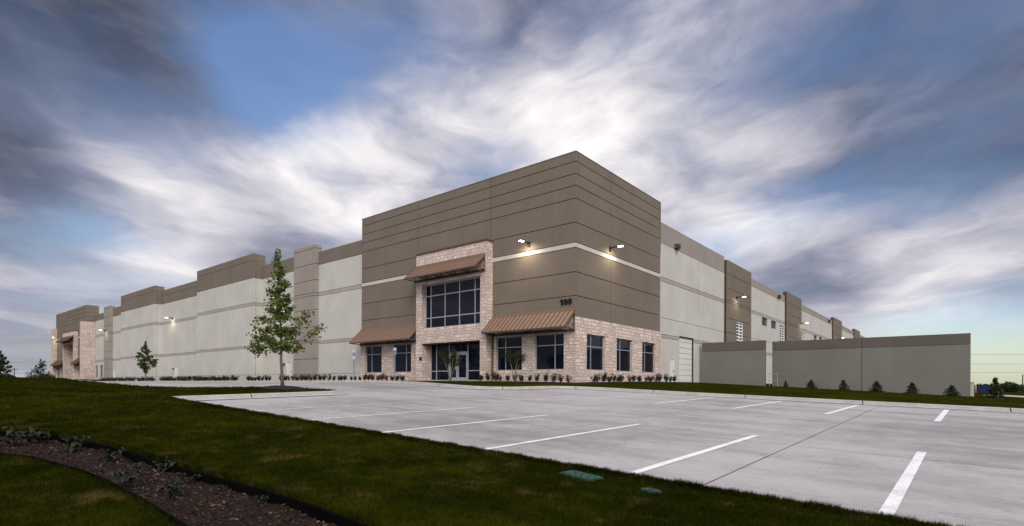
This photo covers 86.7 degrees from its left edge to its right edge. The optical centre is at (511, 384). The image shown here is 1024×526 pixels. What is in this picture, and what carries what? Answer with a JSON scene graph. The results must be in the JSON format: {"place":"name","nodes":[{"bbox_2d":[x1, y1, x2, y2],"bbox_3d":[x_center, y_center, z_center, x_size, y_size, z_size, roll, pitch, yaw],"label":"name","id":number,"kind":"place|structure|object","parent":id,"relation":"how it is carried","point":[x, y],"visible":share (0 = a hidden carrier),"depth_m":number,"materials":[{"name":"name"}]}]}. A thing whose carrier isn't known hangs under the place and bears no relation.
{"place":"outdoors","nodes":[
{"label":"outdoors","id":0,"kind":"place"},
{"bbox_2d":[0,377,1023,525],"bbox_3d":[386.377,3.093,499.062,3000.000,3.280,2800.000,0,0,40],"label":"ground","id":1,"kind":"structure","parent":0,"point":[979,399],"depth_m":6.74,"materials":[{"name":"green plant"}]},
{"bbox_2d":[0,350,12,377],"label":"young tree","id":2,"kind":"object","parent":1,"relation":"on","point":[2,363],"visible":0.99,"depth_m":95.26,"materials":[{"name":"green plant"}]},
{"bbox_2d":[4,374,15,377],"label":"bush","id":3,"kind":"object","parent":1,"relation":"on","point":[8,375],"visible":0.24,"depth_m":139.79,"materials":[{"name":"green plant"}]},
{"bbox_2d":[24,369,42,377],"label":"bush","id":4,"kind":"object","parent":1,"relation":"on","point":[34,375],"visible":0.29,"depth_m":149.32,"materials":[{"name":"green plant"}]},
{"bbox_2d":[31,358,49,374],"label":"young tree","id":5,"kind":"object","parent":1,"relation":"on","point":[41,365],"visible":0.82,"depth_m":117.77,"materials":[{"name":"green plant"}]},
{"bbox_2d":[37,373,55,377],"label":"bush","id":6,"kind":"object","parent":1,"relation":"on","point":[46,375],"visible":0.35,"depth_m":111.72,"materials":[{"name":"green plant"}]},
{"bbox_2d":[0,453,187,525],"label":"lawn edging","id":7,"kind":"object","parent":1,"relation":"on","point":[170,516],"visible":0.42,"depth_m":5.34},
{"bbox_2d":[135,341,158,380],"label":"maple tree","id":8,"kind":"object","parent":1,"relation":"on","point":[142,364],"visible":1,"depth_m":71.86,"materials":[{"name":"green plant"}]},
{"bbox_2d":[0,436,337,525],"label":"mulch bed","id":9,"kind":"object","parent":1,"relation":"on","point":[250,507],"visible":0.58,"depth_m":5.58,"materials":[{"name":"brown wood"}]},
{"bbox_2d":[0,426,41,446],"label":"seedling","id":10,"kind":"object","parent":9,"relation":"on","point":[13,440],"visible":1,"depth_m":8.24,"materials":[{"name":"green plant"}]},
{"bbox_2d":[23,425,50,441],"bbox_3d":[-7.543,0.781,8.612,0.348,0.290,0.438,0,0,-33],"label":"seedling","id":11,"kind":"object","parent":9,"relation":"on","point":[44,434],"visible":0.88,"depth_m":8.61,"materials":[{"name":"green plant"}]},
{"bbox_2d":[54,434,90,453],"bbox_3d":[-6.437,0.850,7.934,0.434,0.283,0.314,0,0,11],"label":"seedling","id":12,"kind":"object","parent":9,"relation":"on","point":[71,443],"visible":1,"depth_m":7.92,"materials":[{"name":"green plant"}]},
{"bbox_2d":[97,447,125,461],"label":"seedling","id":13,"kind":"object","parent":9,"relation":"on","point":[108,456],"visible":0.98,"depth_m":7.18,"materials":[{"name":"green plant"}]},
{"bbox_2d":[98,463,141,486],"bbox_3d":[-4.219,0.995,5.915,0.396,0.245,0.344,0,0,22],"label":"seedling","id":14,"kind":"object","parent":9,"relation":"on","point":[121,478],"visible":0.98,"depth_m":5.87,"materials":[{"name":"green plant"}]},
{"bbox_2d":[152,456,180,471],"bbox_3d":[-4.264,0.984,6.689,0.335,0.197,0.259,0,0,40],"label":"seedling","id":15,"kind":"object","parent":9,"relation":"on","point":[158,466],"visible":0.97,"depth_m":6.68,"materials":[{"name":"green plant"}]},
{"bbox_2d":[158,479,191,497],"bbox_3d":[-3.449,1.066,5.514,0.313,0.172,0.308,0,0,40],"label":"seedling","id":16,"kind":"object","parent":9,"relation":"on","point":[171,489],"visible":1,"depth_m":5.49,"materials":[{"name":"green plant"}]},
{"bbox_2d":[176,472,201,482],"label":"seedling","id":17,"kind":"object","parent":9,"relation":"on","point":[188,478],"visible":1,"depth_m":6.17,"materials":[{"name":"green plant"}]},
{"bbox_2d":[218,484,227,491],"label":"seedling","id":18,"kind":"object","parent":9,"relation":"on","point":[223,487],"visible":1,"depth_m":5.80,"materials":[{"name":"green plant"}]},
{"bbox_2d":[252,495,268,504],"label":"seedling","id":19,"kind":"object","parent":9,"relation":"on","point":[261,498],"visible":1,"depth_m":5.34,"materials":[{"name":"green plant"}]},
{"bbox_2d":[0,431,366,525],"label":"lawn edging","id":20,"kind":"object","parent":1,"relation":"on","point":[318,513],"visible":0.58,"depth_m":5.77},
{"bbox_2d":[260,385,305,389],"bbox_3d":[-9.590,0.137,22.574,2.493,0.219,1.691,0,0,40],"label":"mulch ring","id":21,"kind":"object","parent":1,"relation":"on","point":[284,387],"visible":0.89,"depth_m":22.08,"materials":[{"name":"brown soil"}]},
{"bbox_2d":[244,246,326,385],"bbox_3d":[-9.628,-2.836,22.938,2.892,6.119,2.480,0,0,40],"label":"maple tree","id":22,"kind":"object","parent":1,"relation":"on","point":[287,333],"visible":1,"depth_m":22.73,"materials":[{"name":"green plant"}]},
{"bbox_2d":[393,348,395,380],"bbox_3d":[-8.318,-1.411,38.565,0.310,2.410,0.061,0,0,40],"label":"parking sign","id":23,"kind":"object","parent":1,"relation":"on","point":[394,350],"visible":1,"depth_m":38.57,"materials":[{"name":"metal"}]},
{"bbox_2d":[50,150,864,383],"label":"warehouse","id":24,"kind":"structure","parent":1,"relation":"on","point":[576,266],"depth_m":47.40,"materials":[{"name":"concrete"}]},
{"bbox_2d":[175,367,177,377],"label":"door","id":25,"kind":"structure","parent":24,"relation":"in","point":[176,368],"depth_m":82.74,"materials":[{"name":"metal"}]},
{"bbox_2d":[286,361,291,380],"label":"door","id":26,"kind":"structure","parent":24,"relation":"in","point":[289,363],"depth_m":61.20,"materials":[{"name":"metal"}]},
{"bbox_2d":[367,346,381,372],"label":"window","id":27,"kind":"structure","parent":24,"relation":"in","point":[374,353],"depth_m":50.83,"materials":[{"name":"glass"}]},
{"bbox_2d":[394,344,410,371],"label":"window","id":28,"kind":"structure","parent":24,"relation":"in","point":[403,351],"depth_m":48.13,"materials":[{"name":"glass"}]},
{"bbox_2d":[425,277,479,328],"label":"window","id":29,"kind":"structure","parent":24,"relation":"in","point":[455,303],"depth_m":43.61,"materials":[{"name":"glass"}]},
{"bbox_2d":[449,353,456,380],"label":"door","id":30,"kind":"structure","parent":24,"relation":"in","point":[453,378],"depth_m":44.38,"materials":[{"name":"metal"}]},
{"bbox_2d":[457,353,467,380],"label":"door","id":31,"kind":"structure","parent":24,"relation":"in","point":[458,378],"depth_m":43.58,"materials":[{"name":"metal"}]},
{"bbox_2d":[497,336,521,370],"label":"window","id":32,"kind":"structure","parent":24,"relation":"in","point":[503,343],"depth_m":40.46,"materials":[{"name":"glass"}]},
{"bbox_2d":[536,333,563,369],"bbox_3d":[2.694,-2.278,37.955,2.490,2.500,0.100,0,0,40],"label":"window","id":33,"kind":"structure","parent":24,"relation":"in","point":[549,347],"depth_m":37.96,"materials":[{"name":"glass"}]},
{"bbox_2d":[587,334,602,370],"bbox_3d":[5.821,-2.263,38.608,0.100,2.500,2.490,0,0,40],"label":"window","id":34,"kind":"structure","parent":24,"relation":"in","point":[594,342],"depth_m":38.69,"materials":[{"name":"glass"}]},
{"bbox_2d":[617,338,630,371],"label":"window","id":35,"kind":"structure","parent":24,"relation":"in","point":[623,346],"depth_m":42.02,"materials":[{"name":"glass"}]},
{"bbox_2d":[642,342,653,372],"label":"window","id":36,"kind":"structure","parent":24,"relation":"in","point":[647,348],"depth_m":45.25,"materials":[{"name":"glass"}]},
{"bbox_2d":[670,358,674,381],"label":"door","id":37,"kind":"structure","parent":24,"relation":"in","point":[672,361],"depth_m":49.37,"materials":[{"name":"metal"}]},
{"bbox_2d":[679,336,692,381],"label":"garage door","id":38,"kind":"structure","parent":24,"relation":"in","point":[686,348],"depth_m":52.06,"materials":[{"name":"metal"}]},
{"bbox_2d":[736,322,742,340],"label":"louvred window","id":39,"kind":"structure","parent":24,"relation":"in","point":[739,334],"depth_m":63.39,"materials":[{"name":"white metal"}]},
{"bbox_2d":[780,325,783,340],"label":"louvred window","id":40,"kind":"structure","parent":24,"relation":"in","point":[781,326],"depth_m":79.59,"materials":[{"name":"white metal"}]},
{"bbox_2d":[100,381,1023,525],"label":"parking lot","id":41,"kind":"structure","parent":1,"relation":"on","point":[970,471],"depth_m":11.47,"materials":[{"name":"concrete"}]},
{"bbox_2d":[68,378,349,400],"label":"island kerb","id":42,"kind":"structure","parent":41,"relation":"on","point":[255,395],"depth_m":19.36,"materials":[{"name":"concrete"}]},
{"bbox_2d":[259,402,404,410],"bbox_3d":[-5.343,0.656,16.397,0.140,0.143,6.200,0,0,40],"label":"parking line","id":43,"kind":"object","parent":41,"relation":"on","point":[329,406],"visible":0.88,"depth_m":16.31,"materials":[{"name":"white paint"}]},
{"bbox_2d":[311,407,473,419],"bbox_3d":[-3.200,0.780,14.626,0.140,0.143,6.200,0,0,40],"label":"parking line","id":44,"kind":"object","parent":41,"relation":"on","point":[391,413],"visible":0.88,"depth_m":14.32,"materials":[{"name":"white paint"}]},
{"bbox_2d":[382,415,544,432],"bbox_3d":[-0.988,0.908,12.798,0.140,0.143,6.200,0,0,40],"label":"parking line","id":45,"kind":"object","parent":41,"relation":"on","point":[459,424],"visible":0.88,"depth_m":12.47,"materials":[{"name":"white paint"}]},
{"bbox_2d":[485,424,639,449],"bbox_3d":[1.162,1.032,11.021,0.140,0.143,6.200,0,0,40],"label":"parking line","id":46,"kind":"object","parent":41,"relation":"on","point":[558,437],"visible":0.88,"depth_m":10.68,"materials":[{"name":"white paint"}]},
{"bbox_2d":[178,380,1023,412],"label":"kerb","id":47,"kind":"structure","parent":41,"relation":"on","point":[977,408],"depth_m":25.89,"materials":[{"name":"concrete"}]},
{"bbox_2d":[628,435,758,473],"bbox_3d":[3.251,1.153,9.295,0.140,0.143,6.200,0,0,40],"label":"parking line","id":48,"kind":"object","parent":41,"relation":"on","point":[685,456],"visible":0.88,"depth_m":8.90,"materials":[{"name":"white paint"}]},
{"bbox_2d":[737,401,780,407],"bbox_3d":[9.661,0.766,21.110,0.160,0.136,6.021,0,0,41],"label":"parking line","id":49,"kind":"object","parent":41,"relation":"on","point":[758,404],"visible":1,"depth_m":20.98,"materials":[{"name":"white paint"}]},
{"bbox_2d":[704,407,876,484],"bbox_3d":[8.410,1.054,14.048,0.017,0.472,20.100,0,0,40],"label":"pour joint","id":50,"kind":"object","parent":41,"relation":"on","point":[775,452],"visible":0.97,"depth_m":9.13,"materials":[{"name":"grey concrete"}]},
{"bbox_2d":[824,405,858,413],"bbox_3d":[12.003,0.882,19.629,0.160,0.131,5.822,0,0,41],"label":"parking line","id":51,"kind":"object","parent":41,"relation":"on","point":[841,409],"visible":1,"depth_m":19.35,"materials":[{"name":"white paint"}]},
{"bbox_2d":[879,451,926,513],"bbox_3d":[5.448,1.280,7.480,0.140,0.143,6.200,0,0,40],"label":"parking line","id":52,"kind":"object","parent":41,"relation":"on","point":[892,502],"visible":0.9,"depth_m":6.90,"materials":[{"name":"white paint"}]},
{"bbox_2d":[934,410,948,420],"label":"parking line","id":53,"kind":"object","parent":41,"relation":"on","point":[940,417],"visible":1,"depth_m":17.71,"materials":[{"name":"white paint"}]},
{"bbox_2d":[559,470,603,480],"bbox_3d":[0.822,1.107,6.464,0.259,0.095,0.529,0,0,-38],"label":"valve box","id":54,"kind":"object","parent":1,"relation":"on","point":[584,476],"visible":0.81,"depth_m":6.41,"materials":[{"name":"green plastic"}]},
{"bbox_2d":[492,381,673,383],"bbox_3d":[-1.235,-0.199,47.380,26.100,0.229,16.600,0,0,40],"label":"planting bed","id":55,"kind":"object","parent":1,"relation":"on","point":[578,382],"visible":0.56,"depth_m":37.20,"materials":[{"name":"brown soil"}]},
{"bbox_2d":[438,348,462,380],"bbox_3d":[-4.528,-1.488,39.942,1.904,2.567,1.576,0,0,5],"label":"crape myrtle","id":56,"kind":"object","parent":55,"relation":"on","point":[453,360],"visible":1,"depth_m":39.85,"materials":[{"name":"green plant"}]},
{"bbox_2d":[491,371,499,380],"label":"bedding shrub","id":57,"kind":"object","parent":55,"relation":"on","point":[494,377],"visible":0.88,"depth_m":38.89,"materials":[{"name":"green plant"}]},
{"bbox_2d":[503,348,527,381],"bbox_3d":[0.207,-1.326,37.050,1.887,2.285,1.512,0,0,24],"label":"crape myrtle","id":58,"kind":"object","parent":55,"relation":"on","point":[509,356],"visible":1,"depth_m":36.85,"materials":[{"name":"green plant"}]},
{"bbox_2d":[543,373,547,381],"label":"bedding shrub","id":59,"kind":"object","parent":55,"relation":"on","point":[545,377],"visible":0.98,"depth_m":35.96,"materials":[{"name":"green plant"}]},
{"bbox_2d":[549,373,556,382],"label":"bedding shrub","id":60,"kind":"object","parent":55,"relation":"on","point":[554,378],"visible":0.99,"depth_m":35.49,"materials":[{"name":"green plant"}]},
{"bbox_2d":[557,374,563,382],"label":"bedding shrub","id":61,"kind":"object","parent":55,"relation":"on","point":[560,377],"visible":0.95,"depth_m":35.14,"materials":[{"name":"green plant"}]},
{"bbox_2d":[601,372,607,382],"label":"bedding shrub","id":62,"kind":"object","parent":55,"relation":"on","point":[604,376],"visible":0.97,"depth_m":36.76,"materials":[{"name":"green plant"}]},
{"bbox_2d":[609,373,615,382],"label":"bedding shrub","id":63,"kind":"object","parent":55,"relation":"on","point":[613,378],"visible":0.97,"depth_m":37.57,"materials":[{"name":"green plant"}]},
{"bbox_2d":[640,488,661,493],"bbox_3d":[1.477,1.151,5.767,0.238,0.080,0.151,0,0,40],"label":"valve box","id":64,"kind":"object","parent":1,"relation":"on","point":[649,490],"visible":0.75,"depth_m":5.73,"materials":[{"name":"green plastic"}]},
{"bbox_2d":[702,340,765,385],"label":"screen wall","id":65,"kind":"structure","parent":1,"relation":"on","point":[740,362],"depth_m":51.91,"materials":[{"name":"grey concrete"}]},
{"bbox_2d":[768,373,778,385],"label":"railing","id":66,"kind":"object","parent":1,"relation":"on","point":[769,380],"visible":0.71,"depth_m":50.74,"materials":[{"name":"metal"}]},
{"bbox_2d":[805,380,817,388],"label":"conifer shrub","id":67,"kind":"object","parent":1,"relation":"on","point":[810,384],"visible":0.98,"depth_m":46.55,"materials":[{"name":"green plant"}]},
{"bbox_2d":[837,380,850,390],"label":"conifer shrub","id":68,"kind":"object","parent":1,"relation":"on","point":[842,386],"visible":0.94,"depth_m":45.02,"materials":[{"name":"green plant"}]},
{"bbox_2d":[772,333,970,395],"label":"screen wall","id":69,"kind":"structure","parent":1,"relation":"on","point":[938,364],"depth_m":46.40,"materials":[{"name":"grey concrete"}]},
{"bbox_2d":[867,381,885,392],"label":"conifer shrub","id":70,"kind":"object","parent":1,"relation":"on","point":[877,386],"visible":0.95,"depth_m":43.52,"materials":[{"name":"green plant"}]},
{"bbox_2d":[904,382,919,393],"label":"conifer shrub","id":71,"kind":"object","parent":1,"relation":"on","point":[911,389],"visible":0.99,"depth_m":42.06,"materials":[{"name":"green plant"}]},
{"bbox_2d":[943,385,961,396],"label":"conifer shrub","id":72,"kind":"object","parent":1,"relation":"on","point":[950,390],"visible":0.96,"depth_m":40.59,"materials":[{"name":"green plant"}]},
{"bbox_2d":[970,382,973,395],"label":"stub wall","id":73,"kind":"structure","parent":1,"relation":"on","point":[972,389],"depth_m":44.25,"materials":[{"name":"grey concrete"}]},
{"bbox_2d":[976,385,990,392],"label":"dumpster","id":74,"kind":"object","parent":1,"relation":"on","point":[981,388],"visible":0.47,"depth_m":67.30,"materials":[{"name":"blue paint"}]},
{"bbox_2d":[985,377,1005,398],"bbox_3d":[34.870,0.271,39.054,1.124,1.716,1.200,0,0,11],"label":"conifer shrub","id":75,"kind":"object","parent":1,"relation":"on","point":[994,392],"visible":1,"depth_m":38.99,"materials":[{"name":"green plant"}]},
{"bbox_2d":[1000,381,1023,392],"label":"bush","id":76,"kind":"object","parent":1,"relation":"on","point":[1007,386],"visible":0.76,"depth_m":119.35,"materials":[{"name":"green plant"}]},
{"bbox_2d":[0,0,1023,384],"label":"sky","id":77,"kind":"structure","parent":0,"point":[863,160],"materials":[{"name":"blue"}]},
{"bbox_2d":[971,354,1023,354],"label":"power line","id":78,"kind":"object","parent":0,"point":[997,354],"visible":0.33,"depth_m":329.95,"materials":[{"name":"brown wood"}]}
]}

